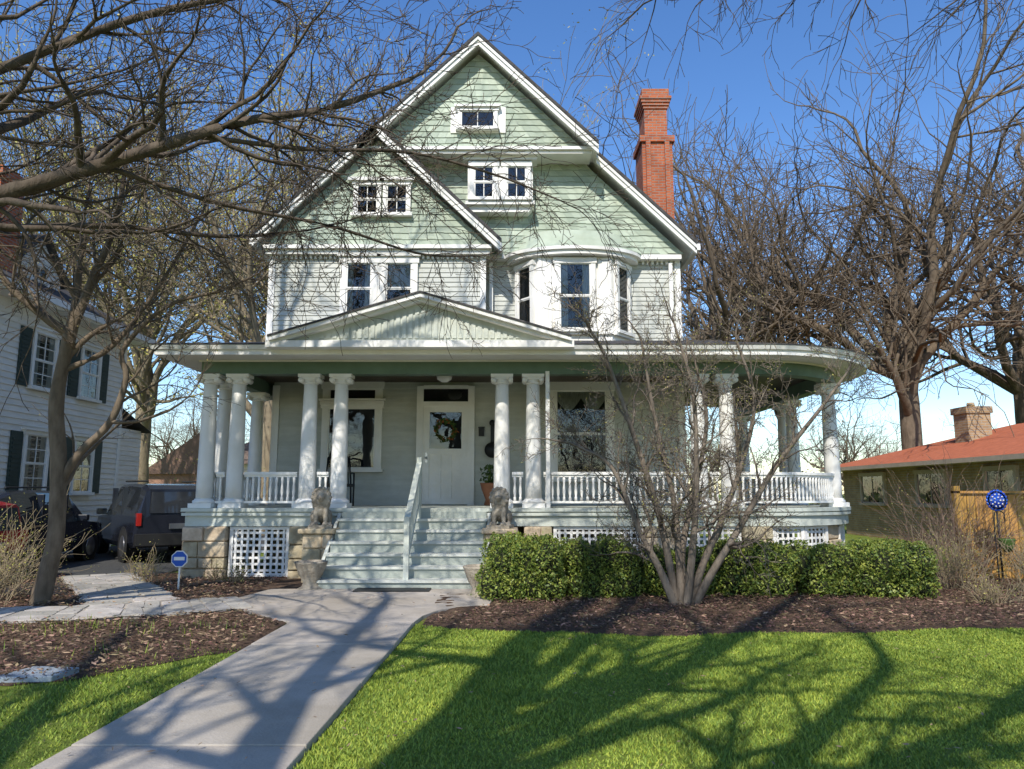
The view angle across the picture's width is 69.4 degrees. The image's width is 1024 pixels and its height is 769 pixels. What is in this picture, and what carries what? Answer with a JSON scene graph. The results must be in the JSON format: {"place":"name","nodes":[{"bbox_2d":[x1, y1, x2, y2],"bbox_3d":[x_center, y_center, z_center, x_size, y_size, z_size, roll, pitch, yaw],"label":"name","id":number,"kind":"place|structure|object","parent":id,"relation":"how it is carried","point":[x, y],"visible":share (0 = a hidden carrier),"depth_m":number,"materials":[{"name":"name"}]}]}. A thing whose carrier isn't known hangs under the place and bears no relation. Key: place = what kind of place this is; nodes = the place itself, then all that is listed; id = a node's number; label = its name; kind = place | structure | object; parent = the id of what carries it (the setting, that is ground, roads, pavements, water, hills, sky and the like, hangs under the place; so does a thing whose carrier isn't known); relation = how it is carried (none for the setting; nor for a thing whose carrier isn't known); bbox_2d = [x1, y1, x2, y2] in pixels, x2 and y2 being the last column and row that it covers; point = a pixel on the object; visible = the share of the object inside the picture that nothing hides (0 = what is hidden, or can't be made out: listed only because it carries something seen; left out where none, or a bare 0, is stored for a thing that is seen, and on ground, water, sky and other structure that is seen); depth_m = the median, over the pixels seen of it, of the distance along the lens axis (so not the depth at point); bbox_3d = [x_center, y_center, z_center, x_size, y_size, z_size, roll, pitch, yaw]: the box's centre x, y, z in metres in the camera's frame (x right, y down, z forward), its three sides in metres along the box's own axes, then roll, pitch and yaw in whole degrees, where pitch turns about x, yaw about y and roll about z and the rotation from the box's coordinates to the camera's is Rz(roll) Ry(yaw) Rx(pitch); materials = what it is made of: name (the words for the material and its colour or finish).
{"place":"outdoors","nodes":[
{"label":"outdoors","id":0,"kind":"place"},
{"bbox_2d":[0,647,238,768],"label":"lawn","id":1,"kind":"structure","parent":0,"point":[107,696],"depth_m":5.24,"materials":[{"name":"green plant"}]},
{"bbox_2d":[0,573,253,622],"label":"flagstone path","id":2,"kind":"structure","parent":0,"point":[134,603],"depth_m":9.45,"materials":[{"name":"stone"}]},
{"bbox_2d":[0,578,280,617],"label":"fallen leaves","id":3,"kind":"object","parent":2,"relation":"on","point":[123,602],"visible":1,"depth_m":9.66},
{"bbox_2d":[0,530,267,594],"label":"driveway","id":4,"kind":"structure","parent":0,"point":[106,563],"depth_m":15.03,"materials":[{"name":"concrete"}]},
{"bbox_2d":[0,501,31,565],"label":"parked car","id":5,"kind":"object","parent":4,"relation":"on","point":[9,512],"visible":0.58,"depth_m":12.00,"materials":[{"name":"black paint"}]},
{"bbox_2d":[0,487,102,574],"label":"parked car","id":6,"kind":"object","parent":4,"relation":"on","point":[77,520],"visible":0.51,"depth_m":14.20,"materials":[{"name":"black paint"}]},
{"bbox_2d":[96,480,195,562],"bbox_3d":[-8.332,3.155,17.302,2.200,1.792,4.860,6,-10,-38],"label":"parked car","id":7,"kind":"object","parent":4,"relation":"on","point":[134,517],"visible":0.62,"depth_m":15.41,"materials":[{"name":"black paint"}]},
{"bbox_2d":[197,442,248,471],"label":"detached garage","id":8,"kind":"structure","parent":0,"point":[246,450],"depth_m":33.30,"materials":[{"name":"white paint"}]},
{"bbox_2d":[328,113,626,471],"bbox_3d":[-0.720,-2.029,16.087,6.520,8.060,0.700,0,-8,0],"label":"window interior","id":9,"kind":"object","parent":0,"point":[360,437],"depth_m":16.01,"materials":[{"name":"glass"}]},
{"bbox_2d":[275,55,682,492],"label":"house walls","id":10,"kind":"structure","parent":0,"point":[478,56],"depth_m":16.39,"materials":[{"name":"wood"}]},
{"bbox_2d":[148,32,870,362],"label":"house roof","id":11,"kind":"structure","parent":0,"point":[616,169],"depth_m":15.64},
{"bbox_2d":[633,89,674,219],"bbox_3d":[3.850,-1.850,19.461,0.920,12.220,1.140,0,-8,0],"label":"house chimney","id":12,"kind":"object","parent":11,"relation":"on","point":[652,156],"visible":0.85,"depth_m":19.60,"materials":[{"name":"brick"}]},
{"bbox_2d":[0,495,1023,768],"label":"ground","id":13,"kind":"structure","parent":0,"point":[44,749],"depth_m":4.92,"materials":[{"name":"green plant"}]},
{"bbox_2d":[0,295,140,552],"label":"walls","id":14,"kind":"structure","parent":13,"relation":"on","point":[9,299],"depth_m":18.51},
{"bbox_2d":[0,240,140,521],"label":"siding","id":15,"kind":"object","parent":14,"relation":"attached to","point":[86,418],"visible":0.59,"depth_m":18.51,"materials":[{"name":"wood"}]},
{"bbox_2d":[0,260,156,494],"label":"trim","id":16,"kind":"structure","parent":14,"relation":"attached to","point":[51,334],"depth_m":17.74,"materials":[{"name":"white paint"}]},
{"bbox_2d":[5,325,109,493],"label":"shutters","id":17,"kind":"object","parent":16,"relation":"attached to","point":[14,455],"visible":0.62,"depth_m":16.75,"materials":[{"name":"wood"}]},
{"bbox_2d":[23,334,97,490],"bbox_3d":[-10.967,0.572,16.566,0.006,3.650,5.710,0,-8,0],"label":"curtain","id":18,"kind":"object","parent":16,"relation":"hanging from","point":[43,439],"visible":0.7,"depth_m":17.50,"materials":[{"name":"fabric"}]},
{"bbox_2d":[26,267,94,490],"bbox_3d":[-11.276,-0.318,16.696,0.600,5.450,5.710,0,-8,0],"label":"dark window","id":19,"kind":"structure","parent":16,"relation":"on","point":[33,441],"depth_m":17.36,"materials":[{"name":"glass"}]},
{"bbox_2d":[3,234,150,432],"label":"roof","id":20,"kind":"structure","parent":16,"relation":"on","point":[65,293],"depth_m":18.75,"materials":[{"name":"grey"}]},
{"bbox_2d":[0,165,23,274],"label":"chimney","id":21,"kind":"object","parent":20,"relation":"on","point":[7,241],"visible":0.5,"depth_m":16.67,"materials":[{"name":"red brick"}]},
{"bbox_2d":[0,0,264,413],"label":"cottonwood tree","id":22,"kind":"object","parent":13,"relation":"on","point":[38,170],"visible":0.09,"depth_m":32.09,"materials":[{"name":"beige plant"}]},
{"bbox_2d":[0,572,302,685],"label":"mulch bed","id":23,"kind":"object","parent":13,"relation":"on","point":[286,583],"visible":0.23,"depth_m":7.49,"materials":[{"name":"wood"}]},
{"bbox_2d":[0,509,62,605],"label":"forsythia shrub","id":24,"kind":"object","parent":23,"relation":"on","point":[7,572],"visible":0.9,"depth_m":9.72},
{"bbox_2d":[0,666,78,682],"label":"stepping stone","id":25,"kind":"object","parent":23,"relation":"on","point":[46,677],"visible":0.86,"depth_m":5.83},
{"bbox_2d":[0,485,107,599],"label":"forsythia shrub","id":26,"kind":"object","parent":23,"relation":"on","point":[16,549],"visible":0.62,"depth_m":10.44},
{"bbox_2d":[0,577,279,677],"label":"fallen leaves","id":27,"kind":"object","parent":23,"relation":"on","point":[139,634],"visible":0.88,"depth_m":7.69,"materials":[{"name":"plant"}]},
{"bbox_2d":[0,614,285,658],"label":"spring bulb shoots","id":28,"kind":"object","parent":23,"relation":"on","point":[97,630],"visible":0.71,"depth_m":7.74,"materials":[{"name":"green plant"}]},
{"bbox_2d":[115,539,189,582],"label":"bare shrub","id":29,"kind":"object","parent":23,"relation":"on","point":[139,568],"visible":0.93,"depth_m":11.90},
{"bbox_2d":[0,12,325,605],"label":"redbud tree","id":30,"kind":"object","parent":23,"relation":"on","point":[62,472],"visible":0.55,"depth_m":10.18,"materials":[{"name":"brown plant"}]},
{"bbox_2d":[171,551,187,588],"bbox_3d":[-5.000,2.802,11.105,0.240,0.600,0.043,0,-8,0],"label":"yard sign","id":31,"kind":"object","parent":23,"relation":"on","point":[179,559],"visible":0.94,"depth_m":11.11,"materials":[{"name":"metal"}]},
{"bbox_2d":[204,558,253,583],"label":"bare shrub","id":32,"kind":"object","parent":23,"relation":"on","point":[231,575],"visible":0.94,"depth_m":11.91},
{"bbox_2d":[298,527,339,582],"bbox_3d":[-3.200,2.863,12.316,0.600,0.930,0.640,0,-8,0],"label":"stone pedestal","id":33,"kind":"object","parent":23,"relation":"on","point":[314,543],"visible":0.32,"depth_m":12.08,"materials":[{"name":"stone"}]},
{"bbox_2d":[308,487,332,528],"bbox_3d":[-3.209,2.074,12.456,0.381,0.703,0.648,2,-8,-11],"label":"lion statue","id":34,"kind":"object","parent":33,"relation":"on","point":[321,498],"visible":0.97,"depth_m":12.27,"materials":[{"name":"stone"}]},
{"bbox_2d":[149,433,199,483],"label":"brick garage","id":35,"kind":"structure","parent":13,"relation":"on","point":[188,446],"depth_m":40.57,"materials":[{"name":"brick"}]},
{"bbox_2d":[0,0,361,483],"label":"cottonwood tree","id":36,"kind":"object","parent":13,"relation":"on","point":[143,379],"visible":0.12,"depth_m":30.15,"materials":[{"name":"beige plant"}]},
{"bbox_2d":[138,434,267,498],"bbox_3d":[-9.909,3.179,23.845,5.450,3.544,5.273,0,-8,0],"label":"bare shrub","id":37,"kind":"object","parent":13,"relation":"on","point":[191,462],"visible":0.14,"depth_m":23.45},
{"bbox_2d":[165,112,325,341],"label":"cottonwood tree","id":38,"kind":"object","parent":13,"relation":"on","point":[261,329],"visible":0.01,"depth_m":40.34,"materials":[{"name":"beige plant"}]},
{"bbox_2d":[4,0,501,534],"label":"cottonwood tree","id":39,"kind":"object","parent":13,"relation":"on","point":[250,324],"visible":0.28,"depth_m":25.41,"materials":[{"name":"beige plant"}]},
{"bbox_2d":[30,589,491,768],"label":"concrete walkway","id":40,"kind":"structure","parent":13,"relation":"on","point":[238,725],"depth_m":5.32,"materials":[{"name":"concrete"}]},
{"bbox_2d":[4,588,455,768],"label":"fallen leaves","id":41,"kind":"object","parent":40,"relation":"on","point":[259,690],"visible":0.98,"depth_m":5.55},
{"bbox_2d":[353,588,430,591],"bbox_3d":[-1.750,3.010,10.849,1.100,0.015,0.340,0,-8,0],"label":"door mat","id":42,"kind":"object","parent":40,"relation":"on","point":[392,590],"depth_m":10.70,"materials":[{"name":"black metal"}]},
{"bbox_2d":[316,512,490,588],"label":"porch stairs","id":43,"kind":"structure","parent":40,"relation":"on","point":[363,549],"depth_m":11.90,"materials":[{"name":"wood"}]},
{"bbox_2d":[403,457,421,579],"bbox_3d":[-1.600,2.184,11.960,0.090,2.070,1.480,0,-8,0],"label":"stair handrail","id":44,"kind":"object","parent":43,"relation":"on","point":[412,513],"visible":0.98,"depth_m":11.79,"materials":[{"name":"white paint"}]},
{"bbox_2d":[294,560,327,589],"bbox_3d":[-3.020,2.878,11.101,0.500,0.450,0.500,0,-8,0],"label":"garden urn","id":45,"kind":"object","parent":13,"relation":"on","point":[310,572],"visible":0.88,"depth_m":10.96,"materials":[{"name":"stone"}]},
{"bbox_2d":[0,0,655,413],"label":"maple tree","id":46,"kind":"object","parent":13,"relation":"on","point":[92,162],"visible":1,"depth_m":8.16,"materials":[{"name":"brown plant"}]},
{"bbox_2d":[266,526,681,562],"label":"basement wall","id":47,"kind":"structure","parent":13,"relation":"on","point":[521,529],"depth_m":15.67,"materials":[{"name":"stone"}]},
{"bbox_2d":[315,0,673,172],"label":"cottonwood tree","id":48,"kind":"object","parent":13,"relation":"on","point":[535,77],"visible":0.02,"depth_m":32.70,"materials":[{"name":"beige plant"}]},
{"bbox_2d":[149,36,869,537],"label":"house trim","id":49,"kind":"structure","parent":13,"relation":"on","point":[289,346],"depth_m":15.85,"materials":[{"name":"wood"}]},
{"bbox_2d":[295,303,546,339],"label":"pediment boards","id":50,"kind":"object","parent":49,"relation":"on","point":[408,323],"visible":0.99,"depth_m":12.68,"materials":[{"name":"green paint"}]},
{"bbox_2d":[422,406,467,503],"bbox_3d":[-1.435,1.512,15.906,0.970,2.100,0.045,0,-8,0],"label":"front door","id":51,"kind":"structure","parent":49,"relation":"attached to","point":[444,475],"depth_m":15.86,"materials":[{"name":"white paint"}]},
{"bbox_2d":[267,256,682,526],"bbox_3d":[-0.730,1.013,21.771,8.962,6.020,12.620,0,-8,0],"label":"clapboard siding","id":52,"kind":"object","parent":49,"relation":"attached to","point":[391,484],"visible":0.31,"depth_m":15.95,"materials":[{"name":"wood"}]},
{"bbox_2d":[485,420,494,457],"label":"wall barometer","id":53,"kind":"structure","parent":52,"relation":"attached to","point":[489,449],"depth_m":15.86,"materials":[{"name":"black metal"}]},
{"bbox_2d":[347,265,604,410],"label":"curtains","id":54,"kind":"object","parent":49,"relation":"attached to","point":[570,400],"visible":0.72,"depth_m":15.87,"materials":[{"name":"fabric"}]},
{"bbox_2d":[271,58,682,253],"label":"gable shingles","id":55,"kind":"object","parent":49,"relation":"attached to","point":[646,238],"visible":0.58,"depth_m":16.47,"materials":[{"name":"wood"}]},
{"bbox_2d":[468,162,626,339],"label":"bay walls","id":56,"kind":"structure","parent":49,"relation":"attached to","point":[480,211],"depth_m":15.96,"materials":[{"name":"white paint"}]},
{"bbox_2d":[505,230,640,254],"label":"bay roof","id":57,"kind":"structure","parent":49,"relation":"attached to","point":[581,237],"depth_m":16.07,"materials":[{"name":"green"}]},
{"bbox_2d":[177,525,841,578],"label":"stone piers","id":58,"kind":"structure","parent":13,"relation":"on","point":[203,545],"depth_m":12.70,"materials":[{"name":"stone"}]},
{"bbox_2d":[228,524,844,576],"bbox_3d":[0.477,3.066,13.984,12.154,0.850,2.400,0,-8,0],"label":"porch lattice","id":59,"kind":"object","parent":58,"relation":"attached to","point":[802,534],"visible":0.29,"depth_m":12.85,"materials":[{"name":"wood"}]},
{"bbox_2d":[181,510,850,525],"bbox_3d":[0.500,2.904,16.746,12.440,0.248,8.020,0,-8,0],"label":"porch skirt board","id":60,"kind":"object","parent":13,"relation":"on","point":[812,518],"visible":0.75,"depth_m":12.82,"materials":[{"name":"wood"}]},
{"bbox_2d":[181,503,850,511],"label":"porch floor","id":61,"kind":"structure","parent":60,"relation":"on","point":[454,508],"depth_m":12.79,"materials":[{"name":"grey paint"}]},
{"bbox_2d":[324,456,354,505],"bbox_3d":[-3.465,1.911,14.828,0.560,1.041,0.674,3,-9,-17],"label":"porch chair","id":62,"kind":"object","parent":61,"relation":"on","point":[350,485],"visible":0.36,"depth_m":15.04,"materials":[{"name":"black metal"}]},
{"bbox_2d":[479,464,493,505],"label":"potted plant","id":63,"kind":"object","parent":61,"relation":"on","point":[487,486],"visible":0.73,"depth_m":15.06,"materials":[{"name":"green plant"}]},
{"bbox_2d":[187,374,849,507],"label":"porch columns","id":64,"kind":"structure","parent":61,"relation":"on","point":[222,440],"depth_m":13.22,"materials":[{"name":"wood"}]},
{"bbox_2d":[201,362,834,415],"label":"porch beam","id":65,"kind":"structure","parent":64,"relation":"on","point":[811,375],"depth_m":13.31,"materials":[{"name":"wood"}]},
{"bbox_2d":[213,472,834,502],"bbox_3d":[0.500,2.341,16.636,12.000,0.550,7.200,0,-8,0],"label":"porch railing","id":66,"kind":"object","parent":61,"relation":"on","point":[821,490],"visible":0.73,"depth_m":13.13,"materials":[{"name":"wood"}]},
{"bbox_2d":[149,419,882,504],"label":"distant brush","id":67,"kind":"object","parent":13,"relation":"on","point":[812,464],"depth_m":53.15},
{"bbox_2d":[126,372,999,496],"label":"distant trees","id":68,"kind":"object","parent":13,"relation":"on","point":[197,429],"visible":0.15,"depth_m":68.98,"materials":[{"name":"brown plant"}]},
{"bbox_2d":[340,630,1018,768],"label":"fallen leaves","id":69,"kind":"object","parent":13,"relation":"on","point":[982,713],"visible":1,"depth_m":5.30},
{"bbox_2d":[422,575,1023,635],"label":"mulch bed","id":70,"kind":"object","parent":13,"relation":"on","point":[675,632],"visible":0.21,"depth_m":8.69,"materials":[{"name":"wood"}]},
{"bbox_2d":[463,564,490,596],"bbox_3d":[-0.450,2.777,10.408,0.500,0.450,0.500,0,-8,0],"label":"garden urn","id":71,"kind":"object","parent":70,"relation":"on","point":[471,570],"visible":0.45,"depth_m":10.27,"materials":[{"name":"stone"}]},
{"bbox_2d":[481,527,517,548],"bbox_3d":[-0.200,2.863,12.316,0.600,0.930,0.640,0,-8,0],"label":"stone pedestal","id":72,"kind":"object","parent":70,"relation":"on","point":[488,533],"visible":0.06,"depth_m":12.06,"materials":[{"name":"stone"}]},
{"bbox_2d":[486,487,513,528],"bbox_3d":[-0.193,2.074,12.456,0.381,0.703,0.648,-1,-8,9],"label":"lion statue","id":73,"kind":"object","parent":72,"relation":"on","point":[499,497],"visible":0.94,"depth_m":12.27,"materials":[{"name":"stone"}]},
{"bbox_2d":[470,528,570,601],"bbox_3d":[0.117,2.504,10.324,1.400,0.953,1.371,0,-8,0],"label":"boxwood hedge","id":74,"kind":"object","parent":70,"relation":"on","point":[527,567],"visible":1,"depth_m":9.89,"materials":[{"name":"green plant"}]},
{"bbox_2d":[556,531,646,599],"bbox_3d":[1.236,2.552,10.580,1.395,0.937,1.294,0,-8,0],"label":"boxwood hedge","id":75,"kind":"object","parent":70,"relation":"on","point":[608,576],"visible":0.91,"depth_m":10.16,"materials":[{"name":"green plant"}]},
{"bbox_2d":[637,543,721,597],"bbox_3d":[2.355,2.665,10.692,1.245,0.742,1.256,0,-8,0],"label":"boxwood hedge","id":76,"kind":"object","parent":70,"relation":"on","point":[653,583],"visible":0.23,"depth_m":10.31,"materials":[{"name":"green plant"}]},
{"bbox_2d":[498,238,910,605],"bbox_3d":[2.679,0.522,10.070,4.868,4.872,3.440,-3,-9,22],"label":"ornamental tree","id":77,"kind":"object","parent":70,"relation":"on","point":[685,585],"visible":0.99,"depth_m":9.73,"materials":[{"name":"grey plant"}]},
{"bbox_2d":[438,586,1023,629],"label":"fallen leaves","id":78,"kind":"object","parent":70,"relation":"on","point":[785,625],"visible":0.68,"depth_m":8.79,"materials":[{"name":"plant"}]},
{"bbox_2d":[701,534,798,597],"bbox_3d":[3.430,2.599,10.675,1.420,0.868,1.297,0,-8,0],"label":"boxwood hedge","id":79,"kind":"object","parent":70,"relation":"on","point":[731,576],"visible":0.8,"depth_m":10.30,"materials":[{"name":"green plant"}]},
{"bbox_2d":[782,537,861,596],"bbox_3d":[4.445,2.613,10.684,1.121,0.842,1.126,0,-8,0],"label":"boxwood hedge","id":80,"kind":"object","parent":70,"relation":"on","point":[823,568],"visible":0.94,"depth_m":10.30,"materials":[{"name":"green plant"}]},
{"bbox_2d":[842,535,946,599],"bbox_3d":[5.357,2.577,10.514,1.240,0.865,1.306,0,-8,0],"label":"boxwood hedge","id":81,"kind":"object","parent":70,"relation":"on","point":[900,569],"visible":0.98,"depth_m":10.09,"materials":[{"name":"green plant"}]},
{"bbox_2d":[845,419,1023,582],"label":"bare shrub","id":82,"kind":"object","parent":70,"relation":"on","point":[929,526],"visible":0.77,"depth_m":12.25,"materials":[{"name":"plant"}]},
{"bbox_2d":[889,508,1016,589],"bbox_3d":[6.703,2.513,11.301,1.953,1.238,1.561,5,-10,-33],"label":"bare shrub","id":83,"kind":"object","parent":70,"relation":"on","point":[960,563],"visible":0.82,"depth_m":10.99,"materials":[{"name":"plant"}]},
{"bbox_2d":[950,486,1023,578],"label":"wooden fence","id":84,"kind":"object","parent":70,"relation":"on","point":[1010,498],"visible":0.38,"depth_m":12.77,"materials":[{"name":"brown wood"}]},
{"bbox_2d":[956,564,1023,606],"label":"bare shrub","id":85,"kind":"object","parent":70,"relation":"on","point":[982,590],"visible":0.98,"depth_m":9.61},
{"bbox_2d":[985,489,1007,582],"bbox_3d":[7.950,2.477,12.054,0.360,1.518,0.060,0,-8,0],"label":"garden ornament","id":86,"kind":"object","parent":70,"relation":"on","point":[996,502],"visible":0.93,"depth_m":12.12,"materials":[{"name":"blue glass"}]},
{"bbox_2d":[977,521,1023,589],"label":"bare shrub","id":87,"kind":"object","parent":70,"relation":"on","point":[1019,563],"visible":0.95,"depth_m":10.77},
{"bbox_2d":[983,520,1023,567],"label":"bare shrub","id":88,"kind":"object","parent":70,"relation":"on","point":[1019,546],"visible":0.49,"depth_m":11.92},
{"bbox_2d":[993,510,1015,583],"bbox_3d":[7.864,2.599,11.742,0.263,1.187,0.250,7,-11,-41],"label":"hanging basket","id":89,"kind":"object","parent":70,"relation":"on","point":[1008,543],"visible":0.85,"depth_m":11.71,"materials":[{"name":"black metal"}]},
{"bbox_2d":[578,68,1001,442],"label":"oak tree","id":90,"kind":"object","parent":13,"relation":"on","point":[780,340],"visible":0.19,"depth_m":40.24,"materials":[{"name":"brown plant"}]},
{"bbox_2d":[571,0,1023,141],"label":"elm tree","id":91,"kind":"object","parent":13,"relation":"on","point":[868,8],"visible":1,"depth_m":8.69,"materials":[{"name":"brown plant"}]},
{"bbox_2d":[574,0,1023,530],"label":"oak tree","id":92,"kind":"object","parent":13,"relation":"on","point":[709,290],"visible":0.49,"depth_m":27.55,"materials":[{"name":"brown plant"}]},
{"bbox_2d":[667,0,1023,461],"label":"oak tree","id":93,"kind":"object","parent":13,"relation":"on","point":[913,345],"visible":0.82,"depth_m":26.72,"materials":[{"name":"brown plant"}]},
{"bbox_2d":[791,44,1023,451],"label":"oak tree","id":94,"kind":"object","parent":13,"relation":"on","point":[1015,389],"visible":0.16,"depth_m":36.33,"materials":[{"name":"brown plant"}]},
{"bbox_2d":[809,54,1023,367],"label":"oak tree","id":95,"kind":"object","parent":13,"relation":"on","point":[998,307],"visible":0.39,"depth_m":30.39,"materials":[{"name":"brown plant"}]},
{"bbox_2d":[843,460,1023,545],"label":"walls","id":96,"kind":"structure","parent":13,"relation":"on","point":[862,518],"depth_m":22.84,"materials":[{"name":"paint"}]},
{"bbox_2d":[821,453,1023,507],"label":"trim","id":97,"kind":"structure","parent":96,"relation":"attached to","point":[999,458],"depth_m":20.43,"materials":[{"name":"wood"}]},
{"bbox_2d":[821,423,1023,468],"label":"roof","id":98,"kind":"structure","parent":97,"relation":"on","point":[1002,441],"depth_m":21.34,"materials":[{"name":"orange tile"}]},
{"bbox_2d":[950,402,992,457],"bbox_3d":[13.950,1.421,22.379,0.800,1.750,0.800,0,-8,0],"label":"chimney","id":99,"kind":"object","parent":98,"relation":"on","point":[980,426],"visible":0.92,"depth_m":22.09,"materials":[{"name":"beige brick"}]},
{"bbox_2d":[867,470,1008,503],"bbox_3d":[11.976,3.019,21.388,0.001,0.900,7.800,0,-8,0],"label":"dark window","id":100,"kind":"structure","parent":97,"relation":"attached to","point":[935,481],"depth_m":21.11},
{"bbox_2d":[862,470,1014,503],"bbox_3d":[11.967,3.019,21.388,0.006,0.900,7.800,0,-8,0],"label":"curtain","id":101,"kind":"object","parent":97,"relation":"hanging from","point":[922,489],"visible":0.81,"depth_m":21.41,"materials":[{"name":"fabric"}]},
{"bbox_2d":[0,0,1023,494],"label":"sky","id":102,"kind":"structure","parent":0,"point":[742,70],"materials":[{"name":"blue"}]},
{"bbox_2d":[256,376,805,407],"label":"porch ceiling","id":103,"kind":"structure","parent":0,"point":[776,383],"depth_m":15.90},
{"bbox_3d":[-0.712,-2.032,16.067,6.537,8.060,0.700,0,-8,0],"label":"window","id":104,"kind":"object","parent":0,"visible":0},
{"bbox_2d":[433,418,457,442],"bbox_3d":[-1.420,0.992,15.933,0.575,0.558,0.135,0,-8,0],"label":"door wreath","id":105,"kind":"object","parent":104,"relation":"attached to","point":[446,421],"depth_m":15.93,"materials":[{"name":"green plant"}]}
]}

